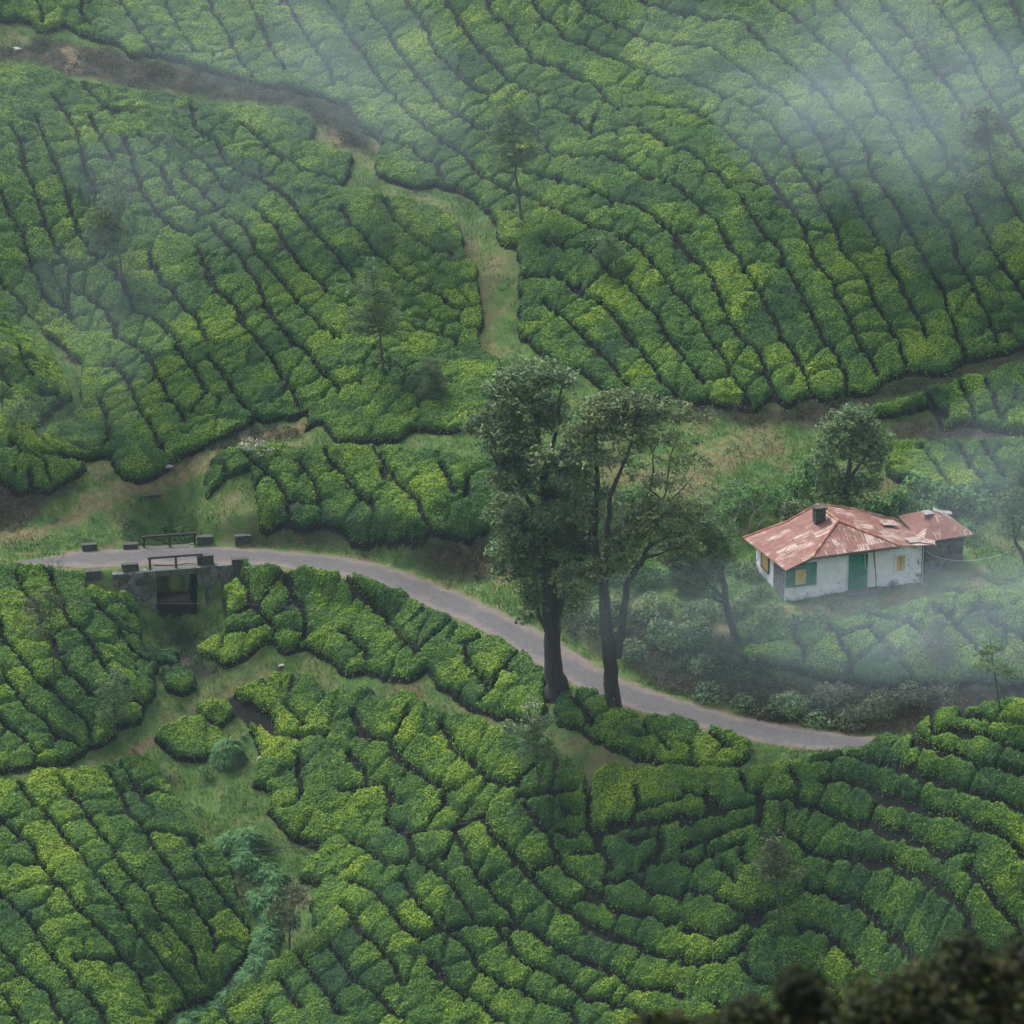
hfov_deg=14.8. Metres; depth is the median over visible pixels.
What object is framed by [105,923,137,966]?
tea bush
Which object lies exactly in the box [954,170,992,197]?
shrub
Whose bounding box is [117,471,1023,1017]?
weeds
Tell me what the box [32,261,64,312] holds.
tea bush
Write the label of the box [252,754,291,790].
tea bush
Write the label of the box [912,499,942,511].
shrub
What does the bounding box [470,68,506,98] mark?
tea bush
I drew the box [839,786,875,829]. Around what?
tea bush
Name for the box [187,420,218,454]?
tea bush
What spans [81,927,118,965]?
tea bush
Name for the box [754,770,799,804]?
tea bush
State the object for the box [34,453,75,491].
tea bush
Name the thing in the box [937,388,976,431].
tea bush
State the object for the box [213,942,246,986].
tea bush
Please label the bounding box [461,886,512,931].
tea bush
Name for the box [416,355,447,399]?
conifer shrub
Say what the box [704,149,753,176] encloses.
tea bush
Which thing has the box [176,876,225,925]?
tea bush
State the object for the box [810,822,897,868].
tea bush
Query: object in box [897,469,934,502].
shrub
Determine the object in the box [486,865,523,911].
tea bush
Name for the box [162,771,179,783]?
shrub
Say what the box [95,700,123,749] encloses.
tea bush
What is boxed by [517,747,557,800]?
tea bush
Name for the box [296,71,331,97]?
tea bush
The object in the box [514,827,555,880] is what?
tea bush
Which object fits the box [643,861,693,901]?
tea bush
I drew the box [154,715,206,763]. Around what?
tea bush
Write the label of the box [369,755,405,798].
tea bush
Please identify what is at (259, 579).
tea bush
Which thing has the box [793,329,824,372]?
tea bush
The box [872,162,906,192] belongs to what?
tea bush
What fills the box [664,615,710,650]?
shrub
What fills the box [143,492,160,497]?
drain slab
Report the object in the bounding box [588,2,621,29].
tea bush
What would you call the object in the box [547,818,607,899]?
tea bush
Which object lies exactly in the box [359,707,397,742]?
tea bush
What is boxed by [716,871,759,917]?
tea bush
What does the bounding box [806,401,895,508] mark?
garden tree
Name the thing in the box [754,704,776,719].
shrub
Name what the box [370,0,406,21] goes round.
tea bush
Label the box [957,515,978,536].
shrub
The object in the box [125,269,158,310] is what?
tea bush
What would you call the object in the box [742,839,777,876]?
tea bush
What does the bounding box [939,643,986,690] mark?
tea bush
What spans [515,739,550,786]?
tea bush
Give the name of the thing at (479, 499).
tea bush
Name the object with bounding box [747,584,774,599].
shrub
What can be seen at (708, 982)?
tea bush
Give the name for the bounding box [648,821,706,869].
tea bush
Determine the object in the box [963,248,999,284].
tea bush
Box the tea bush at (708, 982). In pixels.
[689,962,722,1008]
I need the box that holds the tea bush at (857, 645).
[840,628,878,668]
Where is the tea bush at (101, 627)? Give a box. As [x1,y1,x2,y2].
[83,610,120,650]
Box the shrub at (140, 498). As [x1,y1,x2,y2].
[135,493,147,501]
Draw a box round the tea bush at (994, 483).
[975,473,1013,498]
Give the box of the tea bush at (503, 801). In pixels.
[484,786,518,841]
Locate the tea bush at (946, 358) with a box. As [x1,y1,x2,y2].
[925,334,963,378]
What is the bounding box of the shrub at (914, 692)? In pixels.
[890,680,927,706]
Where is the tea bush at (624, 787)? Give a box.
[610,763,639,827]
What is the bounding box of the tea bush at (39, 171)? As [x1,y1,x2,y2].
[25,160,57,188]
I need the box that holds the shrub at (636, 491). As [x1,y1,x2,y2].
[625,480,652,504]
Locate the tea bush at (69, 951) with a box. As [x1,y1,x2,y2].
[53,933,86,969]
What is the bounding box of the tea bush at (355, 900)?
[337,883,377,925]
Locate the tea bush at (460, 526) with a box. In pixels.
[443,496,475,546]
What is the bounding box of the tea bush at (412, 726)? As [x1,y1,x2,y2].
[392,700,426,760]
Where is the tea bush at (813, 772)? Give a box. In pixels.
[796,748,844,810]
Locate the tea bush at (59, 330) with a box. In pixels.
[42,313,76,347]
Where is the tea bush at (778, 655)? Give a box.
[741,640,805,675]
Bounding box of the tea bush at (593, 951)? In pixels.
[573,931,618,973]
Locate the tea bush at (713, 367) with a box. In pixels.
[697,350,728,384]
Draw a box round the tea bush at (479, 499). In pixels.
[471,491,496,538]
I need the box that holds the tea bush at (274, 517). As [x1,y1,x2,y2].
[259,492,288,537]
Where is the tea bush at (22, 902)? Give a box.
[4,882,54,916]
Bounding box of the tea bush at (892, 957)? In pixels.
[866,943,903,998]
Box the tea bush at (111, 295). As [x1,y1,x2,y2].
[96,281,124,316]
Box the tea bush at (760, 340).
[744,324,778,359]
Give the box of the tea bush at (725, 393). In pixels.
[708,376,745,411]
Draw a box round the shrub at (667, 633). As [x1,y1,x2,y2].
[644,617,688,651]
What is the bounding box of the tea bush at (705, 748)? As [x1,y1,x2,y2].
[690,728,721,768]
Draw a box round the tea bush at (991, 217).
[977,201,1013,240]
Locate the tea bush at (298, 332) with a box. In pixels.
[284,315,319,349]
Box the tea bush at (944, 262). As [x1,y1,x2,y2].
[927,250,961,279]
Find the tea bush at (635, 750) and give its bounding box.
[619,734,659,763]
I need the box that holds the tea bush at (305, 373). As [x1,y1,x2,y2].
[288,355,321,393]
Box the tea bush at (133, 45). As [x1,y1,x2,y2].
[116,32,162,58]
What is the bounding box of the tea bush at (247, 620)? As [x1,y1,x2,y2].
[220,608,263,639]
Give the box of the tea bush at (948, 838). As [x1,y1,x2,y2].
[872,804,973,861]
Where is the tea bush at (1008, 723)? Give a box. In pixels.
[986,697,1023,745]
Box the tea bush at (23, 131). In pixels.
[11,116,42,143]
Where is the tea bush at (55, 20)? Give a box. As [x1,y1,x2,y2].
[33,7,66,34]
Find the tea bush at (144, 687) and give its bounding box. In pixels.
[127,675,156,707]
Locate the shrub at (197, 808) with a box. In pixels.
[191,805,204,815]
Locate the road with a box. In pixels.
[15,547,873,750]
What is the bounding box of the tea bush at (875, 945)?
[848,920,892,985]
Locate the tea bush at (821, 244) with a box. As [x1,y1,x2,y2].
[806,231,839,263]
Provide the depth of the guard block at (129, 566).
241.18 m
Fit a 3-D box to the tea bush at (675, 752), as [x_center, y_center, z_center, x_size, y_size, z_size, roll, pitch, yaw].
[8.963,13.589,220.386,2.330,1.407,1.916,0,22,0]
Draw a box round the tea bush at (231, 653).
[218,631,246,668]
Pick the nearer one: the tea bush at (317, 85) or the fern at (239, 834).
the fern at (239, 834)
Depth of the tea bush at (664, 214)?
258.87 m
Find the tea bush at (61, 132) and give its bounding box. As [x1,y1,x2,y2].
[41,123,78,148]
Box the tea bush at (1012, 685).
[986,653,1023,693]
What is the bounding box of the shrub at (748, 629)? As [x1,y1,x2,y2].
[736,618,761,638]
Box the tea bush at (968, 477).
[945,469,982,493]
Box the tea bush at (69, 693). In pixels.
[53,675,88,711]
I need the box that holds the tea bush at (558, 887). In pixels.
[534,865,585,912]
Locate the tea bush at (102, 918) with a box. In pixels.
[81,904,129,936]
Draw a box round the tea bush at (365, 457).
[344,443,381,486]
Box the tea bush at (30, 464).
[12,451,54,498]
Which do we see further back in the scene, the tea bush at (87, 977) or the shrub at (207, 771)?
the shrub at (207, 771)
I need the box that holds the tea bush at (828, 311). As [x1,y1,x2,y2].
[813,299,849,333]
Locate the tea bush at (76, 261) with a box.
[59,249,97,274]
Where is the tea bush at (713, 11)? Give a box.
[695,0,729,22]
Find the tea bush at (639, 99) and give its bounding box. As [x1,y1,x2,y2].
[617,89,652,110]
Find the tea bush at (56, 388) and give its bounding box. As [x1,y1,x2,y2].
[29,368,72,406]
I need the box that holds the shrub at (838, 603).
[823,596,854,611]
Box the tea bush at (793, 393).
[776,367,808,408]
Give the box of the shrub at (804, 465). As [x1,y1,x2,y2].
[793,452,827,487]
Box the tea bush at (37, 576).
[21,562,54,596]
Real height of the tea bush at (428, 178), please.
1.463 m
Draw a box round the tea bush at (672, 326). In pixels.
[657,312,685,352]
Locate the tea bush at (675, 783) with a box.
[647,764,696,808]
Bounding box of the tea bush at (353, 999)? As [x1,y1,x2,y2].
[334,983,375,1017]
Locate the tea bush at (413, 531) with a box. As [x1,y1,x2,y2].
[399,498,427,554]
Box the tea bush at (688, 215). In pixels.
[670,199,701,240]
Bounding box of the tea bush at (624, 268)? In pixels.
[607,247,641,283]
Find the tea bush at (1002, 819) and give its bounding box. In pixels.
[918,782,1023,846]
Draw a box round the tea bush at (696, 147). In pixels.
[674,135,709,163]
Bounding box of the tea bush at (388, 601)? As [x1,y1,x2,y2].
[346,572,409,624]
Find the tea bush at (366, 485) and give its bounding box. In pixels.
[350,465,392,505]
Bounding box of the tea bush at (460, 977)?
[441,960,477,999]
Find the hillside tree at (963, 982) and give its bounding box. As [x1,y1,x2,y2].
[625,926,1023,1023]
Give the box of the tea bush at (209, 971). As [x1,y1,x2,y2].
[186,945,223,995]
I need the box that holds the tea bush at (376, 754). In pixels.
[358,740,391,779]
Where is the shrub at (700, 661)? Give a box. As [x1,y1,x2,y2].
[688,652,721,674]
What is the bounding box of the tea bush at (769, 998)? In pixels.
[765,987,789,1018]
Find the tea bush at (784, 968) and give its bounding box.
[775,964,808,984]
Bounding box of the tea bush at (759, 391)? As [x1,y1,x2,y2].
[740,375,772,415]
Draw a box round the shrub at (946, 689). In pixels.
[925,676,963,704]
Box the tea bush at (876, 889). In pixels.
[859,867,895,921]
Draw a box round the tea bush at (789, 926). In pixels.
[757,898,801,940]
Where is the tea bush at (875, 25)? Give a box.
[861,12,895,41]
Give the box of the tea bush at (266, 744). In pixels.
[247,721,292,759]
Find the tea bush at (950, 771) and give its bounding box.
[916,748,976,793]
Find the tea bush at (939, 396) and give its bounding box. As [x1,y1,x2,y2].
[924,383,954,418]
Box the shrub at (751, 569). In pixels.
[739,553,760,581]
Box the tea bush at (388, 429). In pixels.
[369,414,404,445]
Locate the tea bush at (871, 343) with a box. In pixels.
[856,331,893,361]
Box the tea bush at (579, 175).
[560,156,596,187]
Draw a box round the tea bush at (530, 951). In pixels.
[507,930,556,974]
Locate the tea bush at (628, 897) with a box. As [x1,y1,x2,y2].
[603,879,650,919]
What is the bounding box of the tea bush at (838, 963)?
[820,946,853,991]
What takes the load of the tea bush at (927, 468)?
on the ground at (171, 486)
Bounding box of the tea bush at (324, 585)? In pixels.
[301,568,340,611]
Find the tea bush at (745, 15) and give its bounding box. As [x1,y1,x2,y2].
[720,5,758,31]
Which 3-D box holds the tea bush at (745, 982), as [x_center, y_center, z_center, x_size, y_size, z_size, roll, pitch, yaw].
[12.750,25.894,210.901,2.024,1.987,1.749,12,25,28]
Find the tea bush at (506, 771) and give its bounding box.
[490,748,520,788]
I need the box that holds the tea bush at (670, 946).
[653,920,686,962]
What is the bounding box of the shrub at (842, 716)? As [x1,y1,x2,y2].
[829,703,870,733]
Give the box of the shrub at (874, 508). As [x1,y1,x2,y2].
[861,492,889,515]
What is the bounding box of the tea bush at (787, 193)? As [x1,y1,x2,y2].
[772,180,811,205]
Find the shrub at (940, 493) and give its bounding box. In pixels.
[924,478,953,505]
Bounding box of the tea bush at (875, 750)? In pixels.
[846,731,899,767]
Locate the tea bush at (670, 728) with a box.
[642,713,699,745]
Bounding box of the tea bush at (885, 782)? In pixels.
[831,755,921,807]
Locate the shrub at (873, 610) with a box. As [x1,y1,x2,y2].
[860,603,879,617]
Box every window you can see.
[761,553,769,573]
[794,568,807,586]
[894,553,906,572]
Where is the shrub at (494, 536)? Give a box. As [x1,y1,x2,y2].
[489,533,501,541]
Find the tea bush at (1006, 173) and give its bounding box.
[991,157,1022,191]
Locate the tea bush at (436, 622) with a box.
[416,610,451,653]
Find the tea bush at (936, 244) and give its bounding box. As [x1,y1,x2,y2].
[921,228,953,264]
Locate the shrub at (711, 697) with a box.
[689,680,728,705]
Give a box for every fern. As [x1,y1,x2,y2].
[172,1010,201,1023]
[188,1005,215,1014]
[205,996,226,1019]
[208,736,247,769]
[212,987,231,1004]
[213,829,242,853]
[226,841,267,873]
[228,825,266,854]
[230,967,258,988]
[242,953,270,977]
[243,887,261,905]
[247,859,282,881]
[247,889,274,914]
[247,932,280,959]
[249,921,284,944]
[257,882,285,902]
[257,902,285,927]
[262,865,292,888]
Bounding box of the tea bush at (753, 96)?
[733,86,770,107]
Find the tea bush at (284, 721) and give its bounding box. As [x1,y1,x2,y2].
[270,702,300,739]
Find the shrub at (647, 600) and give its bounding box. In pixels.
[630,589,672,624]
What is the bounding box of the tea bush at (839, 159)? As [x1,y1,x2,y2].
[828,149,867,172]
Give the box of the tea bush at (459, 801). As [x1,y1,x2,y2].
[446,775,485,817]
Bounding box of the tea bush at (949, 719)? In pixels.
[934,705,989,737]
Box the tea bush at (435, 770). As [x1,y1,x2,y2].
[421,749,455,789]
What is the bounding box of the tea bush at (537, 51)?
[527,37,557,66]
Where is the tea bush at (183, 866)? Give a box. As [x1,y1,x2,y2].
[165,844,204,884]
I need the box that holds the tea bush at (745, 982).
[728,973,773,1008]
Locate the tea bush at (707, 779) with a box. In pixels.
[692,765,743,798]
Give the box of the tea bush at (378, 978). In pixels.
[357,959,397,999]
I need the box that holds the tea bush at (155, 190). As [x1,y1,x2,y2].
[142,176,170,209]
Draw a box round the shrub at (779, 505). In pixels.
[766,486,798,515]
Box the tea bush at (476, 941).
[457,925,511,962]
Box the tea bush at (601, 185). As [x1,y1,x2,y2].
[584,172,617,199]
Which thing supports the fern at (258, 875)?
on the ground at (171, 486)
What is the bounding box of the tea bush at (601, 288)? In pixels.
[583,273,621,309]
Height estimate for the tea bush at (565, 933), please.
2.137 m
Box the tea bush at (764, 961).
[745,927,782,985]
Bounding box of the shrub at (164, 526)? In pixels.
[158,519,172,533]
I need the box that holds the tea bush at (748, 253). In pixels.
[729,238,761,273]
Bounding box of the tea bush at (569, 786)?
[549,753,587,838]
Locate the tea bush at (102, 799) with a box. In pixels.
[80,783,125,821]
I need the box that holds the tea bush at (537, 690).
[514,681,546,725]
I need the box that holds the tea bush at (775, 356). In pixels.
[760,342,795,379]
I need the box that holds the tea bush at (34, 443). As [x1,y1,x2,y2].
[17,429,56,455]
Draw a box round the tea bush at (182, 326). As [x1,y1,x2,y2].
[167,311,199,344]
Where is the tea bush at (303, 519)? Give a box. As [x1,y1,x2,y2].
[289,502,322,536]
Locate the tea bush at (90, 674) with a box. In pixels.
[76,658,109,698]
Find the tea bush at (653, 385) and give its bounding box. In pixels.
[619,377,672,403]
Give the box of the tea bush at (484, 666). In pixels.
[469,644,518,684]
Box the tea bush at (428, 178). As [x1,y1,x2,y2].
[417,162,444,190]
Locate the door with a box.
[848,553,867,589]
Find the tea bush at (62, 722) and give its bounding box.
[45,705,96,756]
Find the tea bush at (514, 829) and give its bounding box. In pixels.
[496,794,553,857]
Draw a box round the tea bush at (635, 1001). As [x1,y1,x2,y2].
[617,990,679,1018]
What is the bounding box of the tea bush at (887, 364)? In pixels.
[870,338,905,385]
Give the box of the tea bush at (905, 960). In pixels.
[882,956,910,990]
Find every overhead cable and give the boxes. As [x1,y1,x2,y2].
[1,810,535,851]
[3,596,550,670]
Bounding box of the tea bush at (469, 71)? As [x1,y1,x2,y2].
[457,54,495,86]
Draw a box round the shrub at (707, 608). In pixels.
[681,596,717,624]
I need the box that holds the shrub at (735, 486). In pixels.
[717,478,761,508]
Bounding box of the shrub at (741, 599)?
[729,593,761,612]
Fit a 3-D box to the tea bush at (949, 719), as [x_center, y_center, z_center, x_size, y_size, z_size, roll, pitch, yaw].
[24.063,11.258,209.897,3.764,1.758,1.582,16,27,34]
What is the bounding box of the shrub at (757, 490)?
[719,482,788,533]
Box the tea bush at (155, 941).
[136,923,175,981]
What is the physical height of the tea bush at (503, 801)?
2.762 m
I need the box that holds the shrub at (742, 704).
[730,692,757,713]
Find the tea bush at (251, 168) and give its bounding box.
[231,157,262,180]
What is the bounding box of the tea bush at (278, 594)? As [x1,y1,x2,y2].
[259,572,290,625]
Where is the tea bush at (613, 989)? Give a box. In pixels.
[583,975,629,1009]
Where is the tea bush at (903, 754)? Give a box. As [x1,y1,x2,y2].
[884,732,920,773]
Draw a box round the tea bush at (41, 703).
[25,682,62,721]
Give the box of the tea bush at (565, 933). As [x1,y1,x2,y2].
[543,907,585,959]
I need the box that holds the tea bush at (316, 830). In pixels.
[297,807,330,851]
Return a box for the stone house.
[743,503,936,600]
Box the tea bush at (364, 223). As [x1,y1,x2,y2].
[348,211,377,242]
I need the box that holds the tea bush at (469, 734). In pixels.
[453,714,488,765]
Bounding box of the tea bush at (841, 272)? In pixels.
[825,259,865,288]
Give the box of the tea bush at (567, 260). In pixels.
[549,247,585,280]
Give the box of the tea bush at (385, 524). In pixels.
[369,492,410,550]
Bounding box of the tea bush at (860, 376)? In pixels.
[845,353,882,398]
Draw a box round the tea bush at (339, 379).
[328,363,363,390]
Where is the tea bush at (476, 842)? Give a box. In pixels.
[456,821,495,876]
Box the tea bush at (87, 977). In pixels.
[65,960,115,999]
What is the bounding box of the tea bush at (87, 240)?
[82,228,106,260]
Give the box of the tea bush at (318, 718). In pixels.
[298,687,341,740]
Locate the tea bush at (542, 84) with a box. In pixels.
[526,66,559,96]
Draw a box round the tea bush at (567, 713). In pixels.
[552,690,585,732]
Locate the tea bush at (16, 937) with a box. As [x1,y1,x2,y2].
[0,917,37,966]
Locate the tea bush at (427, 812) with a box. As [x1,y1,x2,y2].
[404,788,447,838]
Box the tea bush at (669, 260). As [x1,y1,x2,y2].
[653,247,689,281]
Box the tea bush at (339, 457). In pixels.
[326,442,360,474]
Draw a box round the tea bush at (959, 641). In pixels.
[929,624,969,672]
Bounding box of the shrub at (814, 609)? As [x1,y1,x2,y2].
[807,605,827,617]
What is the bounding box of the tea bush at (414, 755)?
[400,731,430,777]
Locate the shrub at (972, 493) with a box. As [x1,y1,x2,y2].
[946,483,982,509]
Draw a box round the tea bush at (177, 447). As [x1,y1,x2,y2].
[162,430,193,471]
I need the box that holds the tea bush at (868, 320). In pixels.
[851,307,889,336]
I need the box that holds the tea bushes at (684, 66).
[0,0,1023,1023]
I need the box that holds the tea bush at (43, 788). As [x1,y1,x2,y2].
[23,767,69,816]
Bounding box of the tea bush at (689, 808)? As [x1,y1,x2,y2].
[634,793,707,828]
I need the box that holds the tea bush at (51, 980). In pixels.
[32,961,72,1006]
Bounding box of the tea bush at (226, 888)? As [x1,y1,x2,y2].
[211,875,248,923]
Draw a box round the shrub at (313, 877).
[305,869,320,883]
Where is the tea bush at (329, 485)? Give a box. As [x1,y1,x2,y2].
[315,470,351,504]
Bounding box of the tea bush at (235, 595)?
[222,578,248,618]
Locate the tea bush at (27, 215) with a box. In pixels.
[12,195,43,239]
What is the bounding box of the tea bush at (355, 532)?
[340,500,374,551]
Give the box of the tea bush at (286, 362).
[273,346,304,387]
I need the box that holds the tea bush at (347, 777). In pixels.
[329,762,367,792]
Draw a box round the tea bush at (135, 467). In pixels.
[114,448,154,484]
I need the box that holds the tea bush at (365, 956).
[346,940,382,983]
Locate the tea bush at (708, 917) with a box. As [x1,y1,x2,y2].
[675,892,744,941]
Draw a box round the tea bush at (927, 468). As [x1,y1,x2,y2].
[914,461,949,495]
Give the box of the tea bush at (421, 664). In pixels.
[404,643,436,685]
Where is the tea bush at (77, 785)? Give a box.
[57,767,98,806]
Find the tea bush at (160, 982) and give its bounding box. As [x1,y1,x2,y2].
[142,970,186,1012]
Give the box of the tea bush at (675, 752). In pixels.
[652,740,693,766]
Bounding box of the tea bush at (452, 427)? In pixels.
[445,407,486,435]
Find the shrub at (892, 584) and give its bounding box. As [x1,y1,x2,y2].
[887,580,899,589]
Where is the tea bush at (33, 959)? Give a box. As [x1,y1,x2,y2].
[15,941,51,984]
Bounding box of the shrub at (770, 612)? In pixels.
[756,603,785,620]
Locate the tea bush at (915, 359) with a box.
[902,341,932,378]
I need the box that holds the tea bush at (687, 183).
[665,169,703,200]
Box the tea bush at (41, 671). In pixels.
[27,657,64,691]
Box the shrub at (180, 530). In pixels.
[170,524,193,543]
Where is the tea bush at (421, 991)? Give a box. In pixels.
[395,976,444,1020]
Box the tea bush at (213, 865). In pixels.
[196,834,233,881]
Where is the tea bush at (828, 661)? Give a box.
[804,631,849,685]
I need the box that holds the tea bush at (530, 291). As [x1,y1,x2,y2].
[517,277,548,317]
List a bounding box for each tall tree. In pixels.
[457,355,603,703]
[522,384,727,709]
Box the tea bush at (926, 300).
[910,286,946,319]
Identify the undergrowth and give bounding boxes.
[0,27,1023,958]
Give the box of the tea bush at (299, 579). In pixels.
[285,564,316,609]
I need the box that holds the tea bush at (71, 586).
[53,569,87,610]
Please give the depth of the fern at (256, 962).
222.72 m
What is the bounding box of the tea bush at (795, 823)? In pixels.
[781,799,811,845]
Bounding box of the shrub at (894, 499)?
[882,486,918,516]
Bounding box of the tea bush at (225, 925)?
[207,908,250,957]
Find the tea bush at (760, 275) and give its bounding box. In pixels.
[746,260,782,297]
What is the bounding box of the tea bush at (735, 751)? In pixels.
[708,724,752,768]
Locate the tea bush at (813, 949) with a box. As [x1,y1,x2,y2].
[797,929,830,973]
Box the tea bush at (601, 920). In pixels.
[572,901,617,939]
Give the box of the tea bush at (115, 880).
[95,859,131,908]
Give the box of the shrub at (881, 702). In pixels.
[855,687,898,719]
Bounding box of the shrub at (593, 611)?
[588,598,620,623]
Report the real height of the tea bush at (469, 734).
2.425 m
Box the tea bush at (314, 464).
[301,443,332,486]
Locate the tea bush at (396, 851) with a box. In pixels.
[378,834,412,866]
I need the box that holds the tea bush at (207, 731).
[189,714,223,759]
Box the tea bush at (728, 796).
[708,779,756,813]
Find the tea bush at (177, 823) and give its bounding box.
[143,809,199,846]
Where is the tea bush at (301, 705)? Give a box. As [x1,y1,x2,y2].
[285,686,326,726]
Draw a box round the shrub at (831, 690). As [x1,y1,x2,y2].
[810,681,856,712]
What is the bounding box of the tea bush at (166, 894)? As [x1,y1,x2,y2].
[146,874,192,922]
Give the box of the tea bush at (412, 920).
[394,898,436,940]
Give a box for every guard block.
[81,542,97,550]
[85,568,101,580]
[121,562,138,571]
[123,541,137,549]
[196,534,212,545]
[196,553,213,565]
[231,556,248,575]
[234,534,250,545]
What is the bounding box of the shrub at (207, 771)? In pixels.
[198,762,213,781]
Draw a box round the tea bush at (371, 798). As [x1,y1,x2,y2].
[350,785,390,813]
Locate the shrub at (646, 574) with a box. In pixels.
[623,558,663,586]
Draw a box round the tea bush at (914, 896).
[890,877,929,942]
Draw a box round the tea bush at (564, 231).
[545,217,588,247]
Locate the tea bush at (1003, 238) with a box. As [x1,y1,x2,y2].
[987,217,1023,259]
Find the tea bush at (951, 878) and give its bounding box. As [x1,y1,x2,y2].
[893,839,974,910]
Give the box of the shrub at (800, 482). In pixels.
[781,466,814,502]
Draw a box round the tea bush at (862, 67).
[849,52,886,82]
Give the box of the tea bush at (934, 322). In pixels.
[918,309,954,338]
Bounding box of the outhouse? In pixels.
[898,508,974,572]
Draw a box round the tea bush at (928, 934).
[913,897,949,968]
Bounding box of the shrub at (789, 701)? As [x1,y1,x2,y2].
[766,689,811,719]
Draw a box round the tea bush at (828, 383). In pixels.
[807,368,845,403]
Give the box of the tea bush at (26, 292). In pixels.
[12,273,41,319]
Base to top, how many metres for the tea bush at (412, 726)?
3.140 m
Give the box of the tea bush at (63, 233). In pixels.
[50,217,76,253]
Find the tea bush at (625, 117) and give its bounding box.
[608,106,641,130]
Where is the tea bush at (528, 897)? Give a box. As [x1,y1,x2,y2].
[509,877,546,929]
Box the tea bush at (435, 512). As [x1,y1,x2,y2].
[421,492,451,538]
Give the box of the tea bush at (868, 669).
[845,642,888,689]
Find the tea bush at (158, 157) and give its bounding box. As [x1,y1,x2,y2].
[136,142,169,171]
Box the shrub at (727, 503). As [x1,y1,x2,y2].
[713,497,746,524]
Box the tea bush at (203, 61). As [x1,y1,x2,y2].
[162,49,214,72]
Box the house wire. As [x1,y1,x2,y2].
[922,548,1015,560]
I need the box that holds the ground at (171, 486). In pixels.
[0,0,1023,1023]
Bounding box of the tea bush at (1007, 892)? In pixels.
[990,859,1023,929]
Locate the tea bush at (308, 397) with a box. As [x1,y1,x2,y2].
[294,376,332,416]
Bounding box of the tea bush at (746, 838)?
[706,824,767,858]
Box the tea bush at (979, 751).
[914,716,1003,770]
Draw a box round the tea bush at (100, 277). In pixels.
[85,260,115,304]
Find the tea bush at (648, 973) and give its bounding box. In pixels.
[626,952,670,992]
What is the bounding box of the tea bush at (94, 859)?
[79,839,114,874]
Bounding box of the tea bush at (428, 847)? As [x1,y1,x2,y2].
[412,829,454,870]
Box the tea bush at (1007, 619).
[988,604,1023,642]
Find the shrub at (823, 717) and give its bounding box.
[798,705,832,730]
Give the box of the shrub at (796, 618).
[786,610,803,626]
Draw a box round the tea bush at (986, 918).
[963,883,1011,957]
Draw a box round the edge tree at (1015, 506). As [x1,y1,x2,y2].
[987,451,1023,563]
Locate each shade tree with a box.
[0,336,19,413]
[0,398,39,455]
[21,586,72,685]
[80,168,136,285]
[94,665,138,736]
[155,103,191,144]
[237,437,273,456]
[262,881,315,950]
[340,256,409,373]
[481,85,546,219]
[495,696,553,771]
[498,710,560,788]
[586,231,628,267]
[749,825,807,925]
[902,0,946,61]
[915,611,958,666]
[959,100,1012,168]
[970,634,1020,708]
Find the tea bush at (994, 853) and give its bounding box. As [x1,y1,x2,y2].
[966,832,1019,896]
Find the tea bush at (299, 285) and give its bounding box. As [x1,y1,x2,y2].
[286,271,324,302]
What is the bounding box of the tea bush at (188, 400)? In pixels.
[173,382,203,417]
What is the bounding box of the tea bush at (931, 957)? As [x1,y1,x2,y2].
[928,949,949,966]
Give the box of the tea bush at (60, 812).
[45,795,86,833]
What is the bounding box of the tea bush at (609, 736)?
[582,721,625,753]
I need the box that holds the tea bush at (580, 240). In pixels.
[562,228,607,252]
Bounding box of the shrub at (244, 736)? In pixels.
[241,733,248,740]
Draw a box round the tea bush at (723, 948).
[710,922,752,963]
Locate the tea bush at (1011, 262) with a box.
[998,246,1023,286]
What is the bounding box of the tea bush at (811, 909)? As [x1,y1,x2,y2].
[793,891,832,933]
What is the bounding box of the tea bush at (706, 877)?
[686,857,728,901]
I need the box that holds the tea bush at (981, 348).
[963,328,1000,364]
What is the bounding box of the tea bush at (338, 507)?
[320,489,359,533]
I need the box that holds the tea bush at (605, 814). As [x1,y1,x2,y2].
[589,790,623,838]
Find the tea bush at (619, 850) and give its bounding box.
[600,827,647,884]
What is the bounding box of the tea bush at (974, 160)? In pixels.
[958,142,994,172]
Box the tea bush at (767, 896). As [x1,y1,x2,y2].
[755,872,788,915]
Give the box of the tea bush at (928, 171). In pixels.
[910,152,948,188]
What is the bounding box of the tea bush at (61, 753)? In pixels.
[36,739,84,768]
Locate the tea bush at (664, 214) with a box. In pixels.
[649,200,682,233]
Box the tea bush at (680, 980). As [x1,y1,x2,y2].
[666,960,698,1003]
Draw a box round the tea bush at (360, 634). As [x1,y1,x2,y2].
[347,605,385,653]
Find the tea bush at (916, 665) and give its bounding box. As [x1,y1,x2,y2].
[899,650,939,691]
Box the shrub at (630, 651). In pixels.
[621,638,648,661]
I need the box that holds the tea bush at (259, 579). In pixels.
[242,557,284,613]
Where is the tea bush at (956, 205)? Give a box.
[936,191,972,220]
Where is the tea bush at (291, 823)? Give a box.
[271,801,316,843]
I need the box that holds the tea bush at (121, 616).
[104,603,141,639]
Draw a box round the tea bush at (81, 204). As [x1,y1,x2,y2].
[70,192,97,224]
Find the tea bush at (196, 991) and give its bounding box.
[175,958,215,1006]
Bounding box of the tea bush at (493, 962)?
[476,941,510,987]
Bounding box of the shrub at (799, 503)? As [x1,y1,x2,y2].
[778,496,811,522]
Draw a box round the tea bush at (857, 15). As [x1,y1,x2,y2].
[845,4,882,32]
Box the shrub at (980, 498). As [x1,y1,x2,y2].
[966,488,999,517]
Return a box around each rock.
[12,47,21,51]
[165,464,173,468]
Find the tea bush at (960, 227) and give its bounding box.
[941,215,976,246]
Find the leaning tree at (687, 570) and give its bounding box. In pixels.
[649,497,742,638]
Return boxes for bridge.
[112,532,238,614]

